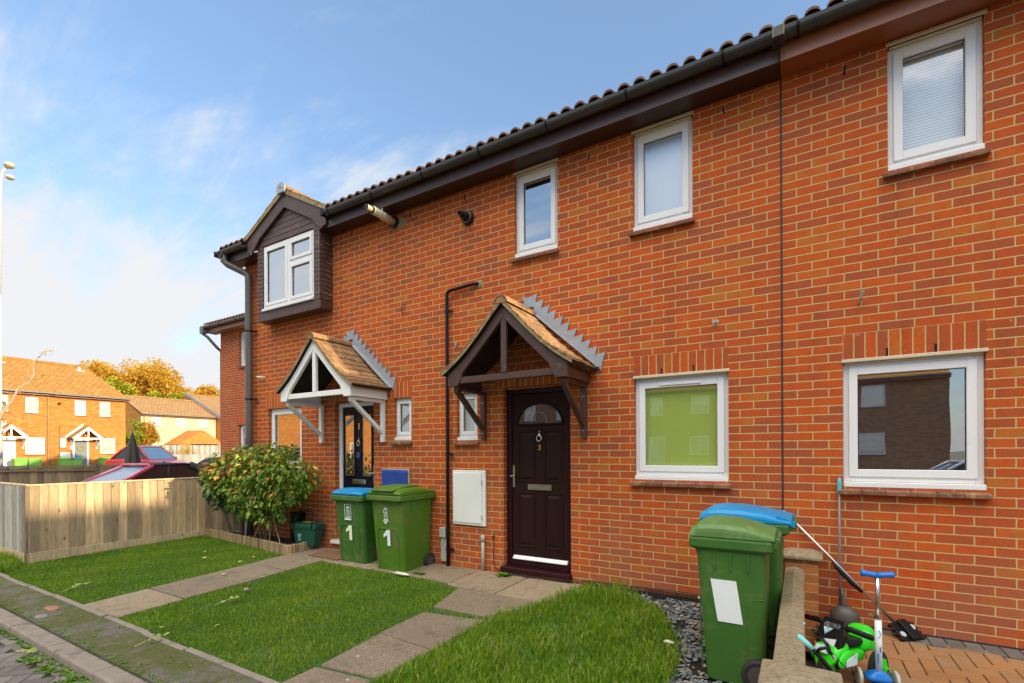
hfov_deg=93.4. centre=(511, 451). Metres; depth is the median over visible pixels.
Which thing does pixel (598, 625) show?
grass
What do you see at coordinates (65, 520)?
timber fence
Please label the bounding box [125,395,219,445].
brick house
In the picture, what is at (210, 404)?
brick house
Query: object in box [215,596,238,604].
wilted sprig
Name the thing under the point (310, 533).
food caddy
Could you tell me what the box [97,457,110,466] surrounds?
wheelie bin
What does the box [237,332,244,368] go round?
window
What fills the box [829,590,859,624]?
plunger
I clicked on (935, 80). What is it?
window
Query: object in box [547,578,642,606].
grass
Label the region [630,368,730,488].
window
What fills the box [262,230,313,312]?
window
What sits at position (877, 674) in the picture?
toy scooter
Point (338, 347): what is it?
terraced house
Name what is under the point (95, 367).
autumn tree
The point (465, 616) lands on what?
grass
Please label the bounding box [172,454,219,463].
timber fence
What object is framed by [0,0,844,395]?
sky
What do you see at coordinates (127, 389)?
autumn tree
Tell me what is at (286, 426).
window
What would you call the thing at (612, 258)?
terraced house
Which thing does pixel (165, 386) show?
autumn tree
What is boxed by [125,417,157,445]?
young tree
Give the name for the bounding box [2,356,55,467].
brick house
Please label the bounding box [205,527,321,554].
log edging
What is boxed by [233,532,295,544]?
flower bed
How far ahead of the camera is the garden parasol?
13.91 m
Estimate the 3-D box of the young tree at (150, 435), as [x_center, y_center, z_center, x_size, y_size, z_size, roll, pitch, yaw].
[-27.857,-0.245,37.093,1.577,4.306,1.533,0,0,31]
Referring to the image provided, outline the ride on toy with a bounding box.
[804,614,889,682]
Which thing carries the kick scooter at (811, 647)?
on the yard paving
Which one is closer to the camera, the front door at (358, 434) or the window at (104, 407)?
the front door at (358, 434)
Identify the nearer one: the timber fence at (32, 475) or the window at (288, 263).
the window at (288, 263)
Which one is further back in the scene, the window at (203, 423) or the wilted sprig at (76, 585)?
the window at (203, 423)
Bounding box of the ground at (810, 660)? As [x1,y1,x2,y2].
[805,653,815,667]
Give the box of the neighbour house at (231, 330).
[199,313,244,464]
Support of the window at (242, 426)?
in the neighbour house at (231, 330)
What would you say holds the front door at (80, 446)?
in the brick house at (88, 415)
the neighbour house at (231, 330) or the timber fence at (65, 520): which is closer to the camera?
the timber fence at (65, 520)
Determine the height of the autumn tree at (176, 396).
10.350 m
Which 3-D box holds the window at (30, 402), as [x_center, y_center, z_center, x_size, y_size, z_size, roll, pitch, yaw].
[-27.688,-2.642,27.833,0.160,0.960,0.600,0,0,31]
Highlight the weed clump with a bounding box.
[493,571,510,576]
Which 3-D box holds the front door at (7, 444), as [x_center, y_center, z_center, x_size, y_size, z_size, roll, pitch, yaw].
[-28.223,0.426,26.973,0.060,2.150,0.520,0,0,31]
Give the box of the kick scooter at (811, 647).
[796,622,856,682]
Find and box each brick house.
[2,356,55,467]
[28,359,129,467]
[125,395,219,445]
[182,392,219,440]
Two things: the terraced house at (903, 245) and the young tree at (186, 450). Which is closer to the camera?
the terraced house at (903, 245)
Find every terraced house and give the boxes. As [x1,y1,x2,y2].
[214,170,569,553]
[412,24,783,597]
[772,0,1023,653]
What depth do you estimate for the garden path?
4.88 m
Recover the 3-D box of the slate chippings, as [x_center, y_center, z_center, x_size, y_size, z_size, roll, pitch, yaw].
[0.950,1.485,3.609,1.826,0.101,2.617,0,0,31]
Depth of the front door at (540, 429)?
5.61 m
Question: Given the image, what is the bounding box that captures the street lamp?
[0,162,14,465]
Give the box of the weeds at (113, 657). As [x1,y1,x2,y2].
[0,578,233,682]
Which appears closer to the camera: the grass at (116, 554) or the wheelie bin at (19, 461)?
the grass at (116, 554)
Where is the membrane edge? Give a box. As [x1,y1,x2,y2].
[589,584,699,602]
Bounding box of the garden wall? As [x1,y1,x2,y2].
[758,547,842,682]
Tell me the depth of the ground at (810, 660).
4.04 m
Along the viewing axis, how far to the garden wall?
2.81 m
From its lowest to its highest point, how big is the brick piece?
0.029 m
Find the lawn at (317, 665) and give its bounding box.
[3,536,681,682]
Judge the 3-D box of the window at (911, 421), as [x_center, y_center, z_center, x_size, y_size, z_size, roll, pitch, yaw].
[3.172,-0.207,3.859,0.936,1.124,0.178,0,0,31]
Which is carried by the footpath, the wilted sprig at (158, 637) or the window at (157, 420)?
the wilted sprig at (158, 637)
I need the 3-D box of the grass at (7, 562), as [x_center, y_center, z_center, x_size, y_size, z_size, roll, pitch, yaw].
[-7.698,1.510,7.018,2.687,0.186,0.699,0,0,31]
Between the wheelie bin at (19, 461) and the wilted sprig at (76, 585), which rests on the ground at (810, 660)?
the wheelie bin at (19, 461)
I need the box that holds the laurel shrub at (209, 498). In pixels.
[197,443,269,532]
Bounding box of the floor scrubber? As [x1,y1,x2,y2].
[783,509,925,641]
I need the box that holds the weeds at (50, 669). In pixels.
[0,628,95,682]
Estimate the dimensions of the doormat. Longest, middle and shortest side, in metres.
0.620 x 0.340 x 0.013 m
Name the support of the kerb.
on the ground at (810, 660)
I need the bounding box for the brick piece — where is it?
[44,605,59,610]
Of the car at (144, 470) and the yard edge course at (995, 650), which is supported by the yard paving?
the yard edge course at (995, 650)
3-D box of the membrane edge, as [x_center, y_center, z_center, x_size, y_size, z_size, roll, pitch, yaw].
[1.598,1.429,4.703,1.801,0.073,0.012,0,0,32]
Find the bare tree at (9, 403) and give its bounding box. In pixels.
[0,349,54,435]
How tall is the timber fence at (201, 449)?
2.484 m
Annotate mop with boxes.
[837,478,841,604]
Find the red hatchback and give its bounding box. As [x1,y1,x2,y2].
[104,445,189,466]
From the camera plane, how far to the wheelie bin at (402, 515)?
5.97 m
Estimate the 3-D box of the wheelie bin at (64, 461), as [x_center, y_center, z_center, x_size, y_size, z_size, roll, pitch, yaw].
[-26.337,0.897,28.445,0.680,1.070,0.600,0,0,31]
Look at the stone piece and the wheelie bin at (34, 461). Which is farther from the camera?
the wheelie bin at (34, 461)
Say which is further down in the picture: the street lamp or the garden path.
the garden path
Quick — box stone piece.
[34,614,47,618]
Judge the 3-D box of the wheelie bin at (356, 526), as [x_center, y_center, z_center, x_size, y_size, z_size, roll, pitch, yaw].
[-2.032,0.998,6.606,0.600,1.014,0.624,0,0,30]
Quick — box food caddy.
[291,510,325,545]
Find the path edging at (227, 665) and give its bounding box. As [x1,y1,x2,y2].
[0,572,279,682]
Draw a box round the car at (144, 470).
[82,461,205,483]
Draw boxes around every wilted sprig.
[16,647,36,652]
[62,582,89,591]
[134,632,169,646]
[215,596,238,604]
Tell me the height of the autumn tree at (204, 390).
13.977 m
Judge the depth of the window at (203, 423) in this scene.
49.08 m
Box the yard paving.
[814,634,1023,682]
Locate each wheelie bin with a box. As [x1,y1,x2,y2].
[10,458,28,465]
[28,458,42,467]
[57,457,71,467]
[68,457,82,464]
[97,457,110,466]
[331,487,377,563]
[367,484,435,571]
[689,515,781,682]
[699,503,796,642]
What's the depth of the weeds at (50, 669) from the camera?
3.69 m
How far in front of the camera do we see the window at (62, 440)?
29.04 m
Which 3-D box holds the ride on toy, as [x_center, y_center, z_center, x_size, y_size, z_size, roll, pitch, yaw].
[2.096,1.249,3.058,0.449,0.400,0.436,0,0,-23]
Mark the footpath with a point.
(118, 637)
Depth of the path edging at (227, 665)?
4.00 m
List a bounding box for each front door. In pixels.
[3,440,12,465]
[75,441,86,464]
[343,406,373,487]
[510,391,568,565]
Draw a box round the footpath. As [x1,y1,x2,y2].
[0,576,261,682]
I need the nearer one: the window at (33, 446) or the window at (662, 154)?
the window at (662, 154)
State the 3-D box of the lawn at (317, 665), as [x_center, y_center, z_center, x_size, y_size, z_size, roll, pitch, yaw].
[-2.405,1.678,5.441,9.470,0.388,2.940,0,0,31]
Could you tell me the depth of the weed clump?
5.63 m
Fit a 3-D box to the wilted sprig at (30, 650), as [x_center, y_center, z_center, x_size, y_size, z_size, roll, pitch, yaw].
[-3.940,1.613,3.922,0.205,0.040,0.066,0,0,26]
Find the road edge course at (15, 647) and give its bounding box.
[0,632,89,682]
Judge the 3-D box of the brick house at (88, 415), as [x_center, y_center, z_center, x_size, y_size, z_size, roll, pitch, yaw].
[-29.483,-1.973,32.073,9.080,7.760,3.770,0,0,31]
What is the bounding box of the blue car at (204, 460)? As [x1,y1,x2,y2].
[197,457,217,465]
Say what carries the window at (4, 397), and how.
in the brick house at (18, 443)
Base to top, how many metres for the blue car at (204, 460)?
1.439 m
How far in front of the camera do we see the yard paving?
3.26 m
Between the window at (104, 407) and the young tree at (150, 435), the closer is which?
the window at (104, 407)
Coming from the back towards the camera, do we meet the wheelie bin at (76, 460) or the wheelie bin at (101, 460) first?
the wheelie bin at (101, 460)
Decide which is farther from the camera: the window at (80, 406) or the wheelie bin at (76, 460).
the window at (80, 406)
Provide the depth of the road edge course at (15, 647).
3.89 m
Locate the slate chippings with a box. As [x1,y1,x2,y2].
[624,593,721,682]
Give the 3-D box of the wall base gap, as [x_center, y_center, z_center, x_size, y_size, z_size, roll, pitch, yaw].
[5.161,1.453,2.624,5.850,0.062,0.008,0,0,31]
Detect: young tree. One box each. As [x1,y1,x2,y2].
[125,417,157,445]
[139,420,160,445]
[178,441,198,453]
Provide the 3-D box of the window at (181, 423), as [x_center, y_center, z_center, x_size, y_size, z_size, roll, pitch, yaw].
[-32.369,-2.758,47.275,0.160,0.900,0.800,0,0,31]
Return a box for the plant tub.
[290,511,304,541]
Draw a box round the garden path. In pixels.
[84,546,578,682]
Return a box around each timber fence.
[0,464,204,484]
[0,477,244,563]
[152,445,219,453]
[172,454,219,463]
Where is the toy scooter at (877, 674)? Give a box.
[854,569,900,682]
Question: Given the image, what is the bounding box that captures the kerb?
[0,607,147,682]
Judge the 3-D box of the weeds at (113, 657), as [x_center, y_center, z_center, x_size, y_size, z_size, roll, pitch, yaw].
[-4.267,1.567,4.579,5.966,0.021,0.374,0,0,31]
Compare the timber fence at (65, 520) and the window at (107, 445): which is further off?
the window at (107, 445)
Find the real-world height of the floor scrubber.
0.941 m
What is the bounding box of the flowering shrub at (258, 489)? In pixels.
[197,441,325,541]
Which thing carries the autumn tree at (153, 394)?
on the ground at (810, 660)
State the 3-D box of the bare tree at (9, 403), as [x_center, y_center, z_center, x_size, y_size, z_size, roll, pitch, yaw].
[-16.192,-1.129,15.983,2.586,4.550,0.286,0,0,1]
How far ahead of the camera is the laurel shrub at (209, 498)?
8.03 m
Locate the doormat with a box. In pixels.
[308,550,340,559]
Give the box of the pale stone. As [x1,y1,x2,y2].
[394,572,408,575]
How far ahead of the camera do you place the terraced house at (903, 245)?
3.84 m
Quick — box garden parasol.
[124,431,140,462]
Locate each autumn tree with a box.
[79,359,121,383]
[99,357,184,396]
[102,375,137,395]
[138,391,164,397]
[145,370,189,397]
[168,392,190,398]
[183,384,219,395]
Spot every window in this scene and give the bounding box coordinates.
[2,395,8,411]
[25,397,38,413]
[25,437,45,454]
[59,438,66,447]
[74,400,86,416]
[99,402,110,417]
[100,438,115,453]
[152,417,161,426]
[177,418,185,427]
[200,420,207,428]
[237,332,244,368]
[241,425,244,451]
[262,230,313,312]
[272,407,301,470]
[390,398,412,444]
[453,394,478,444]
[510,158,558,263]
[629,110,694,237]
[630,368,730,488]
[839,348,992,498]
[883,9,990,178]
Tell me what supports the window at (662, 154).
in the terraced house at (612, 258)
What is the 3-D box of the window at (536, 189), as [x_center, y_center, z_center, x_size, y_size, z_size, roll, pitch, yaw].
[0.285,-2.746,5.582,0.613,1.062,0.183,0,0,31]
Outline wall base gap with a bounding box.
[869,626,1023,650]
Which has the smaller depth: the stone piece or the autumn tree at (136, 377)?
the stone piece
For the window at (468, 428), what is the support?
in the terraced house at (612, 258)
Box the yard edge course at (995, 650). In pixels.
[872,628,1023,660]
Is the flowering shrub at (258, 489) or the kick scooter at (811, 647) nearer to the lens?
the kick scooter at (811, 647)
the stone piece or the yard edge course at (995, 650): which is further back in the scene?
the stone piece
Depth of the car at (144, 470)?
12.06 m
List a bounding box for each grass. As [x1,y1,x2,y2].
[0,550,27,572]
[1,534,282,604]
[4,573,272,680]
[367,585,689,682]
[421,606,484,619]
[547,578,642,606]
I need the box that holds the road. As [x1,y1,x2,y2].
[0,641,66,682]
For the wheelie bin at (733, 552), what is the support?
on the slate chippings
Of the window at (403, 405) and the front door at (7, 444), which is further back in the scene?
the front door at (7, 444)
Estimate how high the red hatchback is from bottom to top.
1.619 m

